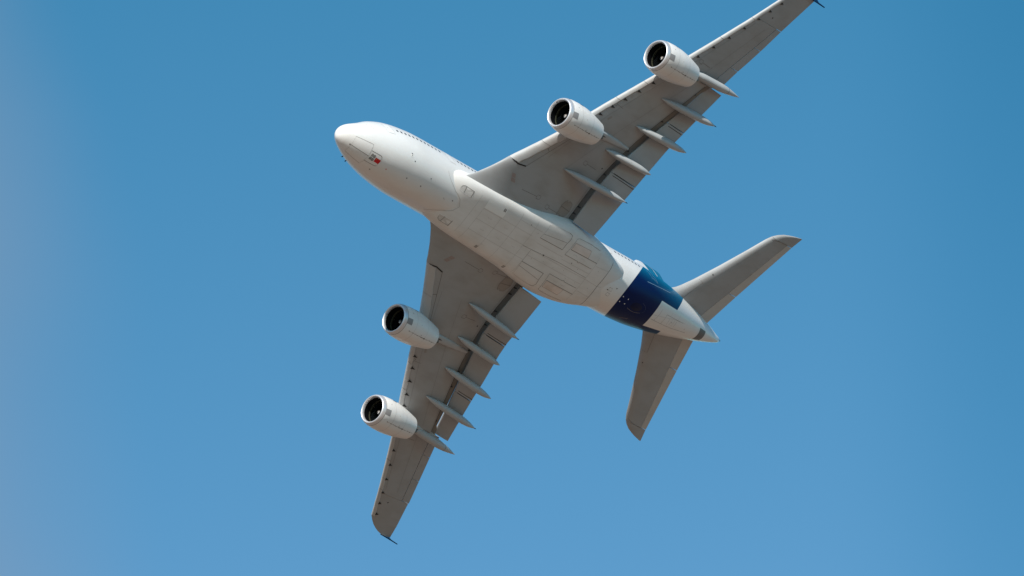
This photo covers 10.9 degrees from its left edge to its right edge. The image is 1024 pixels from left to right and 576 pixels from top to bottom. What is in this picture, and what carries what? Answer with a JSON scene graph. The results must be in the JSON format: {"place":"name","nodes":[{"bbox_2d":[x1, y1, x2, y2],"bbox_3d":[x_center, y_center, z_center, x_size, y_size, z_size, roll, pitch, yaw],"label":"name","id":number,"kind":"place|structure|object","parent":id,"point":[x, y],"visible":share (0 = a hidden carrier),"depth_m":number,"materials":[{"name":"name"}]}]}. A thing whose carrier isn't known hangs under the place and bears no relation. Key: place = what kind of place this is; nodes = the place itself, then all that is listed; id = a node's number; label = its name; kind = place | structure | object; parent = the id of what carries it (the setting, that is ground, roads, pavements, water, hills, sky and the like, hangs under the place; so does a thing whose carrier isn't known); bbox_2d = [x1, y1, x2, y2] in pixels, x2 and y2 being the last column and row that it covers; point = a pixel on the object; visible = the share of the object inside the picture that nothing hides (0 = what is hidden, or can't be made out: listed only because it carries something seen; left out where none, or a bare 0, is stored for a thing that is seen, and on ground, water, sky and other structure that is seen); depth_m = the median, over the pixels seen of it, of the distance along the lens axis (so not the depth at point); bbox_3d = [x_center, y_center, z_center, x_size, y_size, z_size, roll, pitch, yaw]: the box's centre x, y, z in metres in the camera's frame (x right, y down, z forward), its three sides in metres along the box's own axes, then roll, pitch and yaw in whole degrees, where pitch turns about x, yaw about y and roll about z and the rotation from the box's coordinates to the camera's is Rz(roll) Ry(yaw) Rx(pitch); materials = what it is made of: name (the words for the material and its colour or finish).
{"place":"outdoors","nodes":[
{"label":"outdoors","id":0,"kind":"place"},
{"bbox_2d":[0,0,1023,575],"label":"sky","id":1,"kind":"structure","parent":0,"point":[198,284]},
{"bbox_2d":[334,0,824,543],"bbox_3d":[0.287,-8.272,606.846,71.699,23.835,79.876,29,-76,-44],"label":"airliner","id":2,"kind":"object","parent":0,"point":[532,218],"visible":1,"depth_m":599.13,"materials":[{"name":"grey paint"}]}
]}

